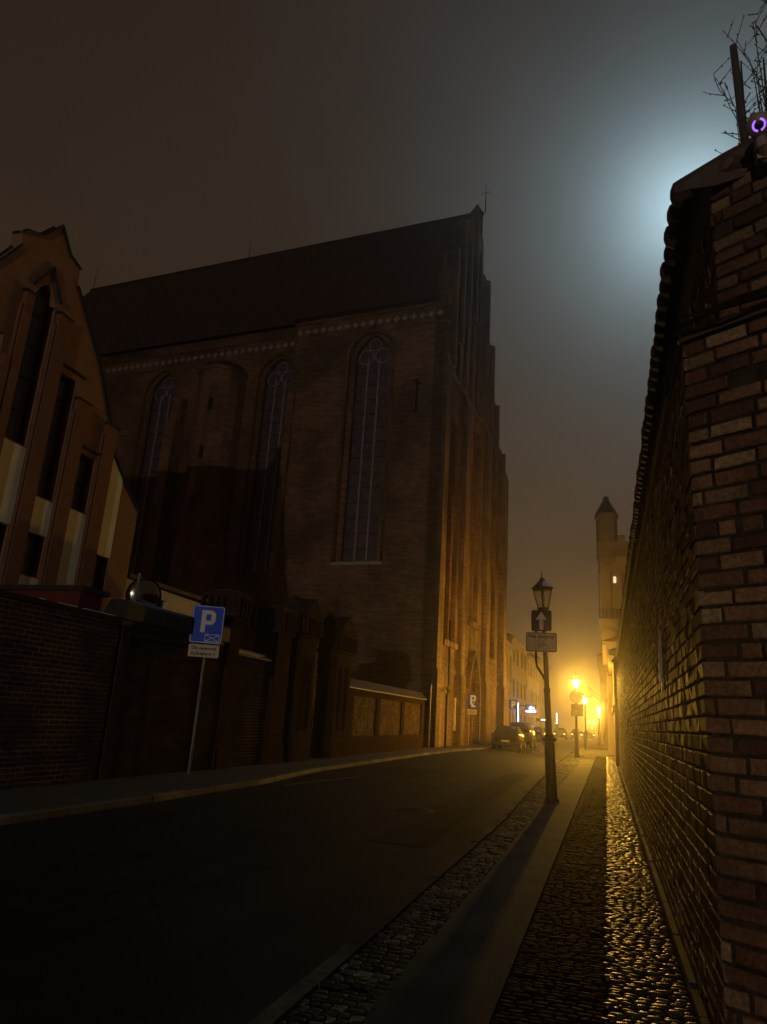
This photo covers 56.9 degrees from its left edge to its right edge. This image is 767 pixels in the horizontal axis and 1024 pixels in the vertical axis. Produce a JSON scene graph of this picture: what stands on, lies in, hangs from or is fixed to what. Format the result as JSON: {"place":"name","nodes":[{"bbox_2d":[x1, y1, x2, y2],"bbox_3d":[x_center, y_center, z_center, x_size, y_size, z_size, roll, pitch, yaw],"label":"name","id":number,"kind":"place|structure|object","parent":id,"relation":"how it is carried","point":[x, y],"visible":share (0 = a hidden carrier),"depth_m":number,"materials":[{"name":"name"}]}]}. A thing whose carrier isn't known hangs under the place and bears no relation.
{"place":"outdoors","nodes":[
{"label":"outdoors","id":0,"kind":"place"},
{"bbox_2d":[0,224,140,611],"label":"gabled building","id":1,"kind":"structure","parent":0,"point":[69,509],"depth_m":19.09,"materials":[{"name":"brick"}]},
{"bbox_2d":[5,286,49,443],"bbox_3d":[-9.305,-3.926,18.433,0.060,4.500,0.750,-1,-17,17],"label":"window","id":2,"kind":"structure","parent":1,"relation":"in","point":[40,314],"depth_m":18.51,"materials":[{"name":"black glass"}]},
{"bbox_2d":[20,535,39,575],"bbox_3d":[-9.228,1.112,18.261,0.060,1.050,0.680,-1,-17,17],"label":"window","id":3,"kind":"structure","parent":1,"relation":"in","point":[32,544],"depth_m":18.41,"materials":[{"name":"black glass"}]},
{"bbox_2d":[36,376,71,499],"bbox_3d":[-9.029,-2.058,19.175,0.060,3.540,0.680,-1,-17,17],"label":"window","id":4,"kind":"structure","parent":1,"relation":"in","point":[47,470],"depth_m":19.31,"materials":[{"name":"black glass"}]},
{"bbox_2d":[71,456,90,511],"bbox_3d":[-8.713,-0.813,20.096,0.060,1.620,0.710,-1,-17,17],"label":"window","id":5,"kind":"structure","parent":1,"relation":"in","point":[84,464],"depth_m":20.25,"materials":[{"name":"black glass"}]},
{"bbox_2d":[91,557,103,588],"bbox_3d":[-8.480,1.828,20.635,0.060,1.080,0.660,-1,-17,17],"label":"window","id":6,"kind":"structure","parent":1,"relation":"in","point":[99,561],"depth_m":20.83,"materials":[{"name":"black glass"}]},
{"bbox_2d":[124,573,207,615],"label":"building","id":7,"kind":"structure","parent":0,"point":[178,600],"depth_m":24.53,"materials":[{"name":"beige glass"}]},
{"bbox_2d":[0,743,491,813],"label":"pavement","id":8,"kind":"structure","parent":0,"point":[29,798],"depth_m":13.45,"materials":[{"name":"grey concrete"}]},
{"bbox_2d":[0,584,110,611],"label":"shed","id":9,"kind":"structure","parent":8,"relation":"on","point":[83,596],"depth_m":14.07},
{"bbox_2d":[0,589,123,789],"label":"brick wall","id":10,"kind":"structure","parent":8,"relation":"on","point":[56,664],"depth_m":12.43,"materials":[{"name":"red brick"}]},
{"bbox_2d":[95,599,230,779],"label":"brick wall","id":11,"kind":"structure","parent":8,"relation":"on","point":[151,708],"depth_m":15.36,"materials":[{"name":"brown brick"}]},
{"bbox_2d":[134,573,140,600],"bbox_3d":[-5.163,1.589,14.832,0.056,0.632,0.076,-1,-17,17],"label":"conduit post","id":12,"kind":"object","parent":11,"relation":"on","point":[137,586],"visible":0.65,"depth_m":14.82,"materials":[{"name":"metal"}]},
{"bbox_2d":[125,578,161,606],"bbox_3d":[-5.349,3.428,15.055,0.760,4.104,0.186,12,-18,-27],"label":"traffic mirror","id":13,"kind":"object","parent":11,"relation":"attached to","point":[149,592],"visible":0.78,"depth_m":15.49,"materials":[{"name":"black metal"}]},
{"bbox_2d":[187,605,224,773],"bbox_3d":[-4.241,4.039,16.310,0.740,3.760,0.084,7,-16,-12],"label":"parking sign","id":14,"kind":"object","parent":8,"relation":"on","point":[208,625],"visible":1,"depth_m":16.60,"materials":[{"name":"metal"}]},
{"bbox_2d":[201,588,251,769],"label":"gate pier","id":15,"kind":"structure","parent":8,"relation":"on","point":[237,605],"depth_m":18.26,"materials":[{"name":"brick"}]},
{"bbox_2d":[228,649,272,766],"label":"brick wall","id":16,"kind":"structure","parent":8,"relation":"on","point":[247,728],"depth_m":19.41,"materials":[{"name":"brick"},{"name":"stone"}]},
{"bbox_2d":[250,605,299,764],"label":"gate pier","id":17,"kind":"structure","parent":8,"relation":"on","point":[277,629],"depth_m":20.97,"materials":[{"name":"brick"}]},
{"bbox_2d":[282,595,323,761],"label":"gate pier","id":18,"kind":"structure","parent":8,"relation":"on","point":[296,728],"depth_m":22.43,"materials":[{"name":"brick"}]},
{"bbox_2d":[309,614,358,757],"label":"gate pier","id":19,"kind":"structure","parent":8,"relation":"on","point":[338,646],"depth_m":25.46,"materials":[{"name":"brick"}]},
{"bbox_2d":[308,674,324,755],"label":"gate","id":20,"kind":"structure","parent":19,"relation":"attached to","point":[316,715],"depth_m":24.38,"materials":[{"name":"black metal"}]},
{"bbox_2d":[346,678,426,755],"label":"brick wall","id":21,"kind":"structure","parent":8,"relation":"on","point":[383,718],"depth_m":30.93,"materials":[{"name":"brick"}]},
{"bbox_2d":[427,685,431,747],"bbox_3d":[2.491,11.047,38.324,0.120,3.300,0.120,-10,-21,38],"label":"metal post","id":22,"kind":"object","parent":8,"relation":"on","point":[429,716],"visible":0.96,"depth_m":38.28,"materials":[{"name":"grey metal"}]},
{"bbox_2d":[467,693,476,745],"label":"parking sign","id":23,"kind":"object","parent":8,"relation":"on","point":[472,702],"visible":1,"depth_m":45.65,"materials":[{"name":"metal"}]},
{"bbox_2d":[506,640,515,725],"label":"townhouse","id":24,"kind":"structure","parent":8,"relation":"on","point":[509,660],"depth_m":65.55,"materials":[{"name":"beige"}]},
{"bbox_2d":[507,633,528,721],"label":"townhouse","id":25,"kind":"structure","parent":8,"relation":"on","point":[519,681],"depth_m":74.09,"materials":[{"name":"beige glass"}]},
{"bbox_2d":[516,703,518,721],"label":"light strip","id":26,"kind":"object","parent":25,"relation":"attached to","point":[517,715],"visible":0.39,"depth_m":70.47,"materials":[{"name":"white plastic"}]},
{"bbox_2d":[519,704,535,712],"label":"neon sign","id":27,"kind":"object","parent":25,"relation":"attached to","point":[530,708],"visible":0.94,"depth_m":71.17,"materials":[{"name":"white metal"}]},
{"bbox_2d":[526,654,541,726],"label":"townhouse","id":28,"kind":"structure","parent":8,"relation":"on","point":[533,685],"depth_m":86.68,"materials":[{"name":"beige paint"}]},
{"bbox_2d":[527,652,549,726],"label":"townhouse","id":29,"kind":"structure","parent":8,"relation":"on","point":[542,703],"depth_m":99.22,"materials":[{"name":"beige"}]},
{"bbox_2d":[83,191,508,747],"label":"church","id":30,"kind":"structure","parent":0,"point":[320,422],"depth_m":50.04,"materials":[{"name":"brick"}]},
{"bbox_2d":[128,372,177,574],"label":"window","id":31,"kind":"structure","parent":30,"relation":"in","point":[165,393],"depth_m":55.58,"materials":[{"name":"glass"}]},
{"bbox_2d":[237,356,293,573],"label":"window","id":32,"kind":"structure","parent":30,"relation":"in","point":[279,382],"depth_m":51.33,"materials":[{"name":"glass"}]},
{"bbox_2d":[335,334,392,561],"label":"window","id":33,"kind":"structure","parent":30,"relation":"in","point":[362,538],"depth_m":47.30,"materials":[{"name":"glass"}]},
{"bbox_2d":[444,416,455,639],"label":"window","id":34,"kind":"structure","parent":30,"relation":"in","point":[453,437],"depth_m":47.23,"materials":[{"name":"glass"}]},
{"bbox_2d":[468,426,476,620],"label":"window","id":35,"kind":"structure","parent":30,"relation":"in","point":[472,544],"depth_m":53.06,"materials":[{"name":"glass"}]},
{"bbox_2d":[489,517,491,657],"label":"window","id":36,"kind":"structure","parent":30,"relation":"in","point":[491,517],"depth_m":57.43,"materials":[{"name":"glass"}]},
{"bbox_2d":[0,736,591,1023],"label":"road","id":37,"kind":"structure","parent":0,"point":[245,946],"depth_m":6.19,"materials":[{"name":"grey asphalt"}]},
{"bbox_2d":[286,776,357,784],"bbox_3d":[-1.435,6.571,17.335,0.099,0.001,3.838,-4,-18,24],"label":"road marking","id":38,"kind":"object","parent":37,"relation":"on","point":[321,780],"visible":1,"depth_m":17.11,"materials":[{"name":"paint"}]},
{"bbox_2d":[389,807,434,812],"bbox_3d":[0.521,5.400,12.817,0.840,0.032,0.840,-1,-17,17],"label":"manhole cover","id":39,"kind":"object","parent":37,"relation":"on","point":[411,809],"visible":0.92,"depth_m":12.76,"materials":[{"name":"black metal"}]},
{"bbox_2d":[367,772,530,847],"bbox_3d":[2.407,6.660,16.805,0.799,0.001,16.510,-1,-17,16],"label":"road patch","id":40,"kind":"object","parent":37,"relation":"on","point":[422,830],"visible":1,"depth_m":12.11,"materials":[{"name":"grey asphalt"}]},
{"bbox_2d":[491,725,525,750],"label":"parked car","id":41,"kind":"object","parent":37,"relation":"on","point":[506,735],"visible":0.99,"depth_m":44.93,"materials":[{"name":"paint"}]},
{"bbox_2d":[509,700,517,721],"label":"parking sign","id":42,"kind":"object","parent":37,"relation":"on","point":[513,704],"visible":0.94,"depth_m":57.36,"materials":[{"name":"metal"}]},
{"bbox_2d":[506,722,535,748],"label":"parked car","id":43,"kind":"object","parent":37,"relation":"on","point":[527,729],"visible":0.48,"depth_m":50.95,"materials":[{"name":"paint"}]},
{"bbox_2d":[508,750,542,752],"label":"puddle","id":44,"kind":"object","parent":37,"relation":"on","point":[524,751],"visible":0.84,"depth_m":44.33,"materials":[{"name":"liquid"}]},
{"bbox_2d":[532,726,544,744],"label":"parked car","id":45,"kind":"object","parent":37,"relation":"on","point":[539,733],"visible":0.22,"depth_m":62.02,"materials":[{"name":"grey paint"}]},
{"bbox_2d":[556,712,557,738],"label":"light strip","id":46,"kind":"object","parent":37,"relation":"on","point":[557,725],"visible":0.89,"depth_m":93.48,"materials":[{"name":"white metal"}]},
{"bbox_2d":[553,728,567,739],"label":"parked car","id":47,"kind":"object","parent":37,"relation":"on","point":[562,732],"visible":0.79,"depth_m":96.86,"materials":[{"name":"grey paint"}]},
{"bbox_2d":[571,729,583,739],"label":"parked car","id":48,"kind":"object","parent":37,"relation":"on","point":[581,734],"visible":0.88,"depth_m":103.65,"materials":[{"name":"paint"}]},
{"bbox_2d":[586,729,595,739],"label":"parked car","id":49,"kind":"object","parent":37,"relation":"on","point":[591,734],"visible":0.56,"depth_m":110.38,"materials":[{"name":"paint"}]},
{"bbox_2d":[0,0,766,733],"label":"sky","id":50,"kind":"structure","parent":0,"point":[163,136],"materials":[{"name":"grey"}]},
{"bbox_2d":[284,738,709,1023],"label":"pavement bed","id":51,"kind":"object","parent":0,"point":[592,744],"visible":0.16,"depth_m":5.07,"materials":[{"name":"grey stone"}]},
{"bbox_2d":[278,754,584,1023],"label":"cobblestone strip","id":52,"kind":"object","parent":51,"relation":"on","point":[423,917],"visible":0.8,"depth_m":5.13,"materials":[{"name":"grey stone"}]},
{"bbox_2d":[572,675,579,756],"bbox_3d":[10.753,11.244,39.482,0.354,4.560,0.354,12,-18,-26],"label":"street lamp","id":53,"kind":"object","parent":52,"relation":"on","point":[576,732],"visible":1,"depth_m":39.12,"materials":[{"name":"black metal"}]},
{"bbox_2d":[569,690,582,702],"bbox_3d":[10.768,10.323,39.609,0.720,0.720,0.020,-1,-17,17],"label":"round sign","id":54,"kind":"object","parent":53,"relation":"attached to","point":[575,696],"visible":1,"depth_m":39.59,"materials":[{"name":"yellow metal"}]},
{"bbox_2d":[571,704,582,715],"bbox_3d":[10.758,11.003,39.348,0.660,0.650,0.020,-1,-17,17],"label":"square sign","id":55,"kind":"object","parent":53,"relation":"attached to","point":[576,709],"visible":1,"depth_m":39.34,"materials":[{"name":"yellow metal"}]},
{"bbox_2d":[362,749,598,1023],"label":"pavement slabs","id":56,"kind":"structure","parent":51,"relation":"on","point":[458,968],"depth_m":5.08,"materials":[{"name":"concrete"}]},
{"bbox_2d":[531,571,558,802],"bbox_3d":[3.521,3.672,15.354,0.454,4.882,0.454,12,-18,-26],"label":"street lamp","id":57,"kind":"object","parent":56,"relation":"on","point":[542,586],"visible":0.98,"depth_m":14.99,"materials":[{"name":"black iron"},{"name":"metal"},{"name":"glass"}]},
{"bbox_2d":[535,631,543,679],"bbox_3d":[3.456,2.985,15.549,0.268,1.510,0.058,4,-16,-1],"label":"sign bracket","id":58,"kind":"object","parent":57,"relation":"attached to","point":[539,670],"visible":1,"depth_m":15.42,"materials":[{"name":"black metal"}]},
{"bbox_2d":[526,632,556,651],"bbox_3d":[3.452,2.846,15.484,0.660,0.420,0.026,-1,-17,17],"label":"bicycle plate","id":59,"kind":"object","parent":58,"relation":"attached to","point":[540,642],"visible":1,"depth_m":15.48,"materials":[{"name":"white metal"}]},
{"bbox_2d":[531,610,551,630],"bbox_3d":[3.482,2.396,15.617,0.440,0.460,0.020,-1,-17,17],"label":"one way sign","id":60,"kind":"object","parent":57,"relation":"attached to","point":[541,620],"visible":1,"depth_m":15.61,"materials":[{"name":"blue metal"}]},
{"bbox_2d":[491,756,606,1023],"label":"pavement setts","id":61,"kind":"structure","parent":51,"relation":"on","point":[566,919],"depth_m":5.28,"materials":[{"name":"grey stone"}]},
{"bbox_2d":[596,702,600,744],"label":"street lamp","id":62,"kind":"object","parent":51,"relation":"on","point":[599,732],"visible":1,"depth_m":71.62,"materials":[{"name":"black metal"}]},
{"bbox_2d":[597,653,603,743],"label":"townhouse","id":63,"kind":"structure","parent":51,"relation":"on","point":[599,662],"depth_m":78.10,"materials":[{"name":"beige paint"}]},
{"bbox_2d":[601,636,617,754],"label":"townhouse","id":64,"kind":"structure","parent":51,"relation":"on","point":[609,643],"depth_m":46.41,"materials":[{"name":"beige paint"}]},
{"bbox_2d":[577,680,605,703],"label":"flag","id":65,"kind":"object","parent":64,"relation":"attached to","point":[582,688],"visible":0.65,"depth_m":61.80,"materials":[{"name":"fabric"}]},
{"bbox_2d":[607,647,616,758],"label":"townhouse","id":66,"kind":"structure","parent":51,"relation":"on","point":[611,654],"depth_m":39.24,"materials":[{"name":"beige paint"}]},
{"bbox_2d":[611,655,619,765],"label":"wall pier","id":67,"kind":"structure","parent":51,"relation":"on","point":[615,661],"depth_m":31.96,"materials":[{"name":"brick"}]},
{"bbox_2d":[599,757,696,1023],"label":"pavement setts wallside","id":68,"kind":"object","parent":51,"relation":"on","point":[636,961],"visible":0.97,"depth_m":5.40,"materials":[{"name":"grey stone"}]},
{"bbox_2d":[616,137,766,1023],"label":"brick wall","id":69,"kind":"structure","parent":51,"relation":"on","point":[692,766],"depth_m":4.22,"materials":[{"name":"brick"}]},
{"bbox_2d":[658,631,662,692],"bbox_3d":[2.525,1.369,6.459,0.023,0.550,0.050,-1,-17,17],"label":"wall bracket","id":70,"kind":"object","parent":69,"relation":"attached to","point":[660,662],"depth_m":6.44,"materials":[{"name":"metal"}]},
{"bbox_2d":[663,288,766,397],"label":"cable","id":71,"kind":"object","parent":69,"relation":"attached to","point":[741,300],"visible":1,"depth_m":4.20,"materials":[{"name":"black metal"}]},
{"bbox_2d":[703,0,766,153],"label":"bare shrub","id":72,"kind":"object","parent":69,"relation":"attached to","point":[764,87],"visible":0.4,"depth_m":5.14,"materials":[{"name":"brown plant"}]},
{"bbox_2d":[729,43,748,142],"bbox_3d":[2.413,-2.661,4.766,0.057,1.135,0.150,-11,-21,40],"label":"wooden post","id":73,"kind":"object","parent":69,"relation":"on","point":[740,102],"visible":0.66,"depth_m":4.79,"materials":[{"name":"brown wood"}]},
{"bbox_2d":[746,111,766,166],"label":"security camera","id":74,"kind":"object","parent":69,"relation":"attached to","point":[756,126],"visible":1,"depth_m":4.14,"materials":[{"name":"black plastic"}]},
{"bbox_2d":[582,692,604,708],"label":"flag","id":75,"kind":"object","parent":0,"point":[589,699],"visible":0.37,"depth_m":63.81,"materials":[{"name":"fabric"}]},
{"bbox_2d":[573,749,614,756],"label":"pavement","id":76,"kind":"structure","parent":0,"point":[604,753],"depth_m":46.86,"materials":[{"name":"grey stone"}]},
{"bbox_2d":[582,694,587,749],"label":"street lamp","id":77,"kind":"object","parent":76,"relation":"on","point":[585,732],"visible":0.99,"depth_m":53.84,"materials":[{"name":"black metal"}]},
{"bbox_2d":[594,496,628,747],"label":"tower","id":78,"kind":"structure","parent":76,"relation":"on","point":[612,547],"depth_m":67.75,"materials":[{"name":"brown brick"}]},
{"label":"ground","id":79,"kind":"structure","parent":0,"visible":0},
{"bbox_2d":[0,746,501,825],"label":"kerb","id":80,"kind":"structure","parent":79,"relation":"on","point":[29,815],"depth_m":12.16,"materials":[{"name":"stone"}]},
{"bbox_2d":[248,746,581,1023],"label":"kerb","id":81,"kind":"structure","parent":79,"relation":"on","point":[282,1007],"depth_m":4.93,"materials":[{"name":"stone"}]}
]}

